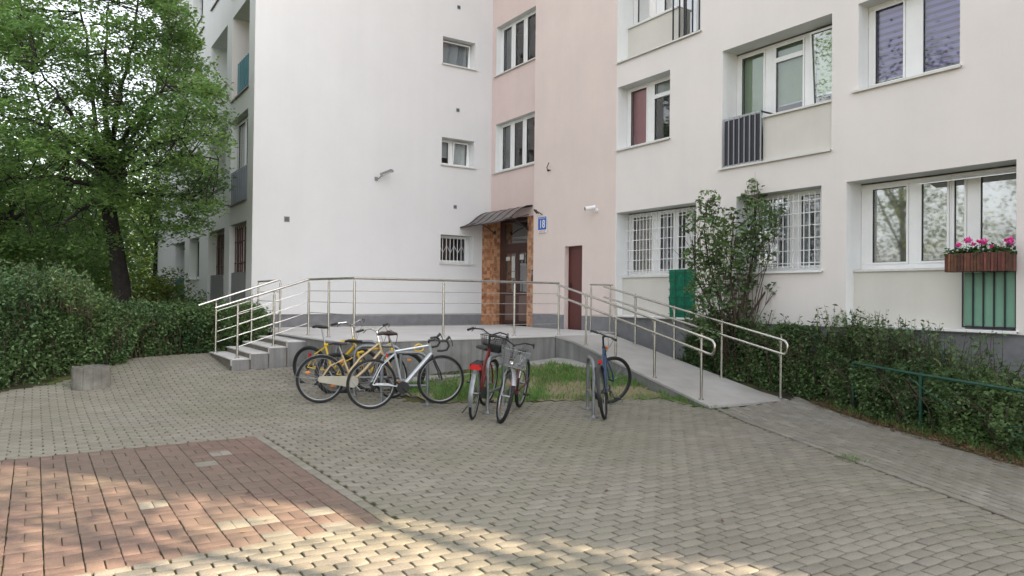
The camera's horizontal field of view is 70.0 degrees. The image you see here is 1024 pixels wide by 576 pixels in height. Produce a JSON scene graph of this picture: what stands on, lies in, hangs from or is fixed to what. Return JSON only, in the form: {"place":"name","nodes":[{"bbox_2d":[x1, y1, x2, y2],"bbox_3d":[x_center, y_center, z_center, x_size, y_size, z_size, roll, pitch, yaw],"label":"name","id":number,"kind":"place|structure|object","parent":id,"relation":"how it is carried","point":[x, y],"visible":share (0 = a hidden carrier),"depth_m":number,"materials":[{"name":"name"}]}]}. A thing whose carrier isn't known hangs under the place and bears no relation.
{"place":"outdoors","nodes":[
{"label":"outdoors","id":0,"kind":"place"},
{"bbox_2d":[0,0,161,293],"label":"sky","id":1,"kind":"structure","parent":0,"point":[60,7],"materials":[{"name":"white"}]},
{"bbox_2d":[0,437,381,575],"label":"red paving","id":2,"kind":"structure","parent":0,"point":[284,490],"depth_m":5.50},
{"bbox_2d":[137,451,354,543],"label":"replacement paving","id":3,"kind":"structure","parent":0,"point":[271,537],"depth_m":5.10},
{"bbox_2d":[1,325,824,394],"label":"garden soil","id":4,"kind":"structure","parent":0,"point":[141,350],"depth_m":16.48,"materials":[{"name":"brown soil"}]},
{"bbox_2d":[0,227,63,324],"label":"shrub","id":5,"kind":"object","parent":4,"relation":"on","point":[15,257],"visible":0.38,"depth_m":16.94,"materials":[{"name":"green plant"}]},
{"bbox_2d":[0,237,112,331],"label":"shrub","id":6,"kind":"object","parent":4,"relation":"on","point":[103,279],"visible":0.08,"depth_m":20.29,"materials":[{"name":"green plant"}]},
{"bbox_2d":[0,256,142,390],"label":"hedge","id":7,"kind":"object","parent":4,"relation":"on","point":[50,293],"visible":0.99,"depth_m":11.90,"materials":[{"name":"green plant"}]},
{"bbox_2d":[0,89,142,314],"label":"broadleaf tree","id":8,"kind":"object","parent":4,"relation":"on","point":[10,214],"visible":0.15,"depth_m":22.16,"materials":[{"name":"green plant"}]},
{"bbox_2d":[32,254,130,325],"bbox_3d":[-11.111,0.192,19.241,2.539,2.309,2.590,0,-1,18],"label":"shrub","id":9,"kind":"object","parent":4,"relation":"on","point":[95,274],"visible":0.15,"depth_m":19.48,"materials":[{"name":"green plant"}]},
{"bbox_2d":[0,0,238,303],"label":"broadleaf tree","id":10,"kind":"object","parent":4,"relation":"on","point":[110,162],"visible":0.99,"depth_m":15.31,"materials":[{"name":"green plant"}]},
{"bbox_2d":[111,266,191,321],"bbox_3d":[-9.807,0.430,20.102,2.083,2.046,2.418,0,-1,25],"label":"shrub","id":11,"kind":"object","parent":4,"relation":"on","point":[166,291],"visible":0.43,"depth_m":19.85,"materials":[{"name":"green plant"}]},
{"bbox_2d":[78,288,278,365],"bbox_3d":[-6.772,0.704,14.701,3.791,1.429,3.693,1,-1,-33],"label":"hedge","id":12,"kind":"object","parent":4,"relation":"on","point":[175,328],"visible":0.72,"depth_m":14.08,"materials":[{"name":"green plant"}]},
{"bbox_2d":[167,285,206,304],"bbox_3d":[-9.616,0.647,20.871,2.224,1.469,2.198,1,-1,-33],"label":"shrub","id":13,"kind":"object","parent":4,"relation":"on","point":[182,295],"visible":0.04,"depth_m":20.76,"materials":[{"name":"green plant"}]},
{"bbox_2d":[672,178,786,377],"bbox_3d":[3.756,-0.114,12.643,1.967,3.793,1.293,1,-1,-6],"label":"tall shrub","id":14,"kind":"object","parent":4,"relation":"on","point":[711,292],"visible":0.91,"depth_m":12.47,"materials":[{"name":"green plant"}]},
{"bbox_2d":[677,310,842,399],"bbox_3d":[4.173,0.988,12.316,1.718,1.459,3.230,1,-1,-33],"label":"hedge","id":15,"kind":"object","parent":4,"relation":"on","point":[759,369],"visible":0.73,"depth_m":11.82,"materials":[{"name":"green plant"}]},
{"bbox_2d":[791,303,1023,463],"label":"hedge","id":16,"kind":"object","parent":4,"relation":"on","point":[980,413],"visible":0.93,"depth_m":9.34,"materials":[{"name":"green plant"}]},
{"bbox_2d":[851,362,1023,436],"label":"pipe fence","id":17,"kind":"object","parent":4,"relation":"on","point":[921,375],"visible":0.81,"depth_m":8.90,"materials":[{"name":"green metal"}]},
{"bbox_2d":[356,358,595,390],"bbox_3d":[-0.488,1.497,12.309,4.300,0.443,1.150,1,-1,-33],"label":"concrete strip","id":18,"kind":"object","parent":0,"point":[567,361],"visible":0.1,"depth_m":13.13,"materials":[{"name":"grey concrete"}]},
{"bbox_2d":[0,353,1023,575],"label":"paving","id":19,"kind":"structure","parent":0,"point":[688,477],"depth_m":6.18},
{"bbox_2d":[71,364,110,390],"bbox_3d":[-6.504,1.377,11.298,0.529,0.352,0.529,1,-1,-33],"label":"round planter","id":20,"kind":"object","parent":19,"relation":"on","point":[90,377],"visible":0.98,"depth_m":11.09,"materials":[{"name":"concrete"}]},
{"bbox_2d":[293,318,379,391],"bbox_3d":[-2.743,1.032,11.369,1.653,1.118,0.577,1,-1,8],"label":"bicycle","id":21,"kind":"object","parent":19,"relation":"on","point":[318,351],"visible":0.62,"depth_m":11.48,"materials":[{"name":"yellow paint"}]},
{"bbox_2d":[295,323,407,402],"bbox_3d":[-2.308,1.074,10.634,1.631,1.146,0.536,1,-1,-15],"label":"bicycle","id":22,"kind":"object","parent":19,"relation":"on","point":[341,380],"visible":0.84,"depth_m":10.51,"materials":[{"name":"beige paint"}]},
{"bbox_2d":[331,340,380,387],"bbox_3d":[-2.422,1.186,11.465,0.817,0.745,0.148,1,-1,-2],"label":"bicycle rack","id":23,"kind":"object","parent":19,"relation":"on","point":[363,341],"visible":0.35,"depth_m":11.45,"materials":[{"name":"metal"}]},
{"bbox_2d":[314,330,425,393],"bbox_3d":[-2.131,1.134,11.148,1.610,1.003,0.605,1,-1,-29],"label":"bicycle","id":24,"kind":"object","parent":19,"relation":"on","point":[350,360],"visible":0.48,"depth_m":11.12,"materials":[{"name":"yellow paint"}]},
{"bbox_2d":[352,344,404,395],"bbox_3d":[-2.012,1.228,10.938,0.829,0.769,0.149,1,-1,-5],"label":"bicycle rack","id":25,"kind":"object","parent":19,"relation":"on","point":[371,346],"visible":0.64,"depth_m":10.92,"materials":[{"name":"metal"}]},
{"bbox_2d":[346,331,463,408],"bbox_3d":[-1.442,1.119,10.045,1.657,1.053,0.464,1,-1,-20],"label":"bicycle","id":26,"kind":"object","parent":19,"relation":"on","point":[402,387],"visible":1,"depth_m":9.98,"materials":[{"name":"silver metal"}]},
{"bbox_2d":[380,351,431,405],"bbox_3d":[-1.524,1.276,10.373,0.794,0.765,0.149,1,-1,-3],"label":"bicycle rack","id":27,"kind":"object","parent":19,"relation":"on","point":[424,355],"visible":0.58,"depth_m":10.36,"materials":[{"name":"metal"}]},
{"bbox_2d":[34,380,870,461],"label":"weeds","id":28,"kind":"object","parent":19,"relation":"on","point":[617,403],"visible":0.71,"depth_m":10.52,"materials":[{"name":"green plant"}]},
{"bbox_2d":[462,327,508,419],"bbox_3d":[-0.399,1.120,9.912,0.603,1.161,1.647,0,-1,25],"label":"bicycle","id":29,"kind":"object","parent":19,"relation":"on","point":[479,366],"visible":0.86,"depth_m":9.79,"materials":[{"name":"red paint"}]},
{"bbox_2d":[482,353,507,413],"bbox_3d":[-0.227,1.300,10.133,0.149,0.782,0.769,0,-1,19],"label":"bicycle rack","id":30,"kind":"object","parent":19,"relation":"on","point":[488,392],"visible":0.71,"depth_m":9.84,"materials":[{"name":"metal"}]},
{"bbox_2d":[209,324,787,408],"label":"entrance platform","id":31,"kind":"structure","parent":19,"relation":"on","point":[675,377],"depth_m":12.75,"materials":[{"name":"concrete"}]},
{"bbox_2d":[198,279,280,352],"bbox_3d":[-5.169,0.525,14.933,1.209,1.401,2.889,1,-1,2],"label":"step railing","id":32,"kind":"object","parent":31,"relation":"on","point":[251,310],"visible":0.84,"depth_m":14.09,"materials":[{"name":"silver metal"}]},
{"bbox_2d":[214,277,560,357],"bbox_3d":[-1.930,0.538,12.871,6.264,1.404,1.752,1,-1,-12],"label":"platform railing","id":33,"kind":"object","parent":31,"relation":"on","point":[443,303],"visible":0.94,"depth_m":12.85,"materials":[{"name":"silver metal"}]},
{"bbox_2d":[589,284,612,332],"bbox_3d":[1.901,0.434,15.538,0.684,1.036,0.083,1,-1,-36],"label":"wall guard rail","id":34,"kind":"object","parent":31,"relation":"on","point":[610,285],"depth_m":15.49,"materials":[{"name":"silver metal"}]},
{"bbox_2d":[556,284,715,399],"bbox_3d":[1.895,0.765,12.275,0.111,1.726,4.452,1,-1,-26],"label":"ramp railing","id":35,"kind":"object","parent":31,"relation":"on","point":[655,333],"visible":0.95,"depth_m":11.55,"materials":[{"name":"silver metal"}]},
{"bbox_2d":[603,286,788,397],"bbox_3d":[3.012,0.807,12.847,0.112,1.733,4.497,1,-1,-30],"label":"ramp railing","id":36,"kind":"object","parent":31,"relation":"on","point":[674,319],"visible":1,"depth_m":12.10,"materials":[{"name":"silver metal"}]},
{"bbox_2d":[0,349,1023,575],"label":"paving joints","id":37,"kind":"object","parent":19,"relation":"on","point":[785,395],"visible":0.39,"depth_m":9.74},
{"bbox_2d":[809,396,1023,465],"bbox_3d":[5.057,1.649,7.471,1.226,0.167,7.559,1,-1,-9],"label":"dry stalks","id":38,"kind":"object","parent":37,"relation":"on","point":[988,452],"visible":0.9,"depth_m":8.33,"materials":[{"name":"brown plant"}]},
{"bbox_2d":[821,398,1023,464],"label":"hedge foot grass","id":39,"kind":"structure","parent":37,"relation":"on","point":[854,409],"depth_m":8.71,"materials":[{"name":"green plant"}]},
{"bbox_2d":[490,335,534,423],"bbox_3d":[0.040,1.154,9.718,0.574,1.095,1.755,1,-1,9],"label":"bicycle","id":40,"kind":"object","parent":19,"relation":"on","point":[514,377],"visible":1,"depth_m":9.35,"materials":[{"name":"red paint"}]},
{"bbox_2d":[7,354,1023,559],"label":"leaf litter","id":41,"kind":"object","parent":19,"relation":"on","point":[1013,461],"visible":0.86,"depth_m":8.26,"materials":[{"name":"brown plant"}]},
{"bbox_2d":[398,359,698,404],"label":"lawn","id":42,"kind":"structure","parent":19,"relation":"on","point":[636,392],"depth_m":11.37,"materials":[{"name":"plant"}]},
{"bbox_2d":[582,355,598,417],"bbox_3d":[1.068,1.320,9.934,0.148,0.781,0.723,1,-1,-2],"label":"bicycle rack","id":43,"kind":"object","parent":19,"relation":"on","point":[588,391],"visible":1,"depth_m":9.80,"materials":[{"name":"metal"}]},
{"bbox_2d":[590,330,631,419],"bbox_3d":[1.192,1.156,10.016,0.540,1.125,1.591,0,-1,23],"label":"bicycle","id":44,"kind":"object","parent":19,"relation":"on","point":[601,370],"visible":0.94,"depth_m":10.12,"materials":[{"name":"blue paint"}]},
{"bbox_2d":[715,397,1023,522],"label":"path paving","id":45,"kind":"structure","parent":0,"point":[981,482],"depth_m":7.59,"materials":[{"name":"grey concrete"}]},
{"bbox_3d":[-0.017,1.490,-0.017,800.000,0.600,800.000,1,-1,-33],"label":"ground","id":46,"kind":"structure","parent":0,"visible":0},
{"bbox_2d":[0,96,121,320],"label":"broadleaf tree","id":47,"kind":"object","parent":46,"relation":"on","point":[61,202],"visible":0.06,"depth_m":27.04,"materials":[{"name":"green plant"}]},
{"bbox_2d":[3,130,155,296],"bbox_3d":[-21.060,-3.176,34.156,9.172,9.792,8.618,1,-1,-33],"label":"broadleaf tree","id":48,"kind":"object","parent":46,"relation":"on","point":[96,226],"visible":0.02,"depth_m":34.22,"materials":[{"name":"green plant"}]},
{"bbox_2d":[47,172,157,295],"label":"broadleaf tree","id":49,"kind":"object","parent":46,"relation":"on","point":[132,247],"visible":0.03,"depth_m":43.67,"materials":[{"name":"green plant"}]},
{"bbox_2d":[53,113,158,300],"bbox_3d":[-15.794,-3.119,32.991,8.529,10.470,8.288,0,-1,28],"label":"broadleaf tree","id":50,"kind":"object","parent":46,"relation":"on","point":[154,250],"visible":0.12,"depth_m":31.59,"materials":[{"name":"green plant"}]},
{"bbox_2d":[79,172,157,297],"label":"broadleaf tree","id":51,"kind":"object","parent":46,"relation":"on","point":[138,236],"visible":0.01,"depth_m":49.30,"materials":[{"name":"green plant"}]},
{"bbox_2d":[111,176,154,294],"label":"broadleaf tree","id":52,"kind":"object","parent":46,"relation":"on","point":[141,248],"depth_m":61.42,"materials":[{"name":"green plant"}]},
{"bbox_2d":[157,0,1023,399],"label":"apartment building","id":53,"kind":"structure","parent":46,"relation":"on","point":[875,148],"depth_m":16.08,"materials":[{"name":"paint"}]},
{"bbox_2d":[201,0,202,14],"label":"window","id":54,"kind":"structure","parent":53,"relation":"in","point":[201,0],"depth_m":23.99,"materials":[{"name":"white plastic"}]},
{"bbox_2d":[197,240,217,278],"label":"window","id":55,"kind":"structure","parent":53,"relation":"in","point":[197,240],"depth_m":23.89,"materials":[{"name":"grey glass"}]},
{"bbox_2d":[219,229,236,277],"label":"window","id":56,"kind":"structure","parent":53,"relation":"in","point":[236,229],"depth_m":21.34,"materials":[{"name":"white plastic"}]},
{"bbox_2d":[236,224,246,271],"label":"window","id":57,"kind":"structure","parent":53,"relation":"in","point":[243,224],"depth_m":18.62,"materials":[{"name":"white plastic"}]},
{"bbox_2d":[238,116,247,170],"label":"window","id":58,"kind":"structure","parent":53,"relation":"in","point":[243,125],"depth_m":18.65,"materials":[{"name":"white plastic"}]},
{"bbox_2d":[375,169,393,180],"bbox_3d":[-3.265,-2.872,18.593,0.480,0.280,0.200,1,-1,9],"label":"floodlight","id":59,"kind":"object","parent":53,"relation":"attached to","point":[387,172],"visible":1,"depth_m":18.54,"materials":[{"name":"grey metal"}]},
{"bbox_2d":[440,235,467,263],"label":"window","id":60,"kind":"structure","parent":53,"relation":"in","point":[449,240],"depth_m":20.29,"materials":[{"name":"white plastic"}]},
{"bbox_2d":[442,140,468,166],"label":"window","id":61,"kind":"structure","parent":53,"relation":"in","point":[453,152],"depth_m":20.35,"materials":[{"name":"white plastic"}]},
{"bbox_2d":[443,40,469,67],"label":"window","id":62,"kind":"structure","parent":53,"relation":"in","point":[457,54],"depth_m":20.36,"materials":[{"name":"white plastic"}]},
{"bbox_2d":[460,205,532,234],"bbox_3d":[-0.448,-1.813,19.376,0.995,0.664,2.062,1,-1,-33],"label":"entrance canopy","id":63,"kind":"object","parent":53,"relation":"attached to","point":[484,219],"visible":1,"depth_m":19.22,"materials":[{"name":"grey metal"}]},
{"bbox_2d":[503,250,516,323],"bbox_3d":[-0.058,-0.030,19.993,0.118,2.020,0.670,1,-1,-33],"label":"entrance door","id":64,"kind":"structure","parent":53,"relation":"in","point":[507,298],"depth_m":20.08,"materials":[{"name":"brown wood"}]},
{"bbox_2d":[500,114,534,170],"bbox_3d":[0.700,-3.870,19.717,0.912,1.350,2.410,1,-1,-33],"label":"window","id":65,"kind":"structure","parent":53,"relation":"in","point":[517,137],"depth_m":20.35,"materials":[{"name":"white plastic"}]},
{"bbox_2d":[501,10,535,72],"bbox_3d":[0.730,-6.585,19.748,0.912,1.360,2.410,1,-1,-33],"label":"window","id":66,"kind":"structure","parent":53,"relation":"in","point":[519,37],"depth_m":20.35,"materials":[{"name":"white plastic"}]},
{"bbox_2d":[517,249,526,323],"bbox_3d":[0.313,-0.032,19.426,0.118,2.020,0.675,1,-1,-33],"label":"entrance door","id":67,"kind":"structure","parent":53,"relation":"in","point":[521,298],"depth_m":19.58,"materials":[{"name":"brown wood"}]},
{"bbox_2d":[538,216,546,232],"bbox_3d":[0.752,-1.563,18.039,0.026,0.400,0.360,1,-1,-33],"label":"house number sign","id":68,"kind":"object","parent":53,"relation":"attached to","point":[542,224],"visible":1,"depth_m":18.02,"materials":[{"name":"blue metal"}]},
{"bbox_2d":[568,246,581,329],"bbox_3d":[1.520,0.012,17.085,0.099,1.985,0.665,1,-1,-33],"label":"service door","id":69,"kind":"structure","parent":53,"relation":"in","point":[575,252],"depth_m":17.16,"materials":[{"name":"brown metal"}]},
{"bbox_2d":[584,205,597,211],"bbox_3d":[1.766,-1.772,16.275,0.319,0.149,0.129,1,-1,-13],"label":"security camera","id":70,"kind":"object","parent":53,"relation":"attached to","point":[592,207],"visible":1,"depth_m":16.23,"materials":[{"name":"white plastic"}]},
{"bbox_2d":[627,76,669,146],"bbox_3d":[3.303,-3.644,15.540,0.920,1.360,1.550,1,-1,-33],"label":"window","id":71,"kind":"structure","parent":53,"relation":"in","point":[648,104],"depth_m":15.76,"materials":[{"name":"white plastic"}]},
{"bbox_2d":[634,0,678,24],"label":"window","id":72,"kind":"structure","parent":53,"relation":"in","point":[643,9],"depth_m":15.71,"materials":[{"name":"white plastic"}]},
{"bbox_2d":[628,209,695,275],"bbox_3d":[3.296,-0.921,15.643,0.912,1.344,1.370,1,-1,-33],"label":"window","id":73,"kind":"structure","parent":53,"relation":"in","point":[649,226],"depth_m":15.45,"materials":[{"name":"white plastic"}]},
{"bbox_2d":[675,207,695,269],"bbox_3d":[3.922,-0.522,14.694,0.912,2.150,0.900,1,-1,-33],"label":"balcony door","id":74,"kind":"structure","parent":53,"relation":"in","point":[684,209],"depth_m":14.75,"materials":[{"name":"white plastic"}]},
{"bbox_2d":[680,0,700,34],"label":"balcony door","id":75,"kind":"structure","parent":53,"relation":"in","point":[689,2],"depth_m":14.79,"materials":[{"name":"white plastic"}]},
{"bbox_2d":[737,45,801,162],"bbox_3d":[4.773,-3.256,13.524,0.912,2.110,0.790,1,-1,-33],"label":"window","id":76,"kind":"structure","parent":53,"relation":"in","point":[754,68],"depth_m":13.35,"materials":[{"name":"white plastic"}]},
{"bbox_2d":[747,189,820,271],"bbox_3d":[5.096,-0.946,12.782,0.912,1.360,1.690,1,-1,-33],"label":"window","id":77,"kind":"structure","parent":53,"relation":"in","point":[812,192],"depth_m":12.41,"materials":[{"name":"white plastic"}]},
{"bbox_2d":[773,25,868,112],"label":"window","id":78,"kind":"structure","parent":53,"relation":"in","point":[804,61],"depth_m":12.57,"materials":[{"name":"white plastic"}]},
{"bbox_2d":[861,174,956,270],"bbox_3d":[6.247,-0.944,11.204,0.912,1.334,1.350,1,-1,-33],"label":"window","id":79,"kind":"structure","parent":53,"relation":"in","point":[905,223],"depth_m":10.95,"materials":[{"name":"white plastic"}]},
{"bbox_2d":[868,0,959,86],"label":"window","id":80,"kind":"structure","parent":53,"relation":"in","point":[907,38],"depth_m":10.79,"materials":[{"name":"white plastic"}]},
{"bbox_2d":[944,236,1016,272],"bbox_3d":[6.120,-0.450,9.560,0.385,0.475,0.832,1,-1,-33],"label":"flower box","id":81,"kind":"object","parent":53,"relation":"attached to","point":[974,259],"visible":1,"depth_m":9.47,"materials":[{"name":"brown wood"}]},
{"bbox_2d":[951,166,1015,327],"bbox_3d":[6.885,-0.541,10.221,0.912,2.150,0.990,1,-1,-33],"label":"window","id":82,"kind":"structure","parent":53,"relation":"in","point":[985,207],"depth_m":10.08,"materials":[{"name":"white plastic"}]}
]}

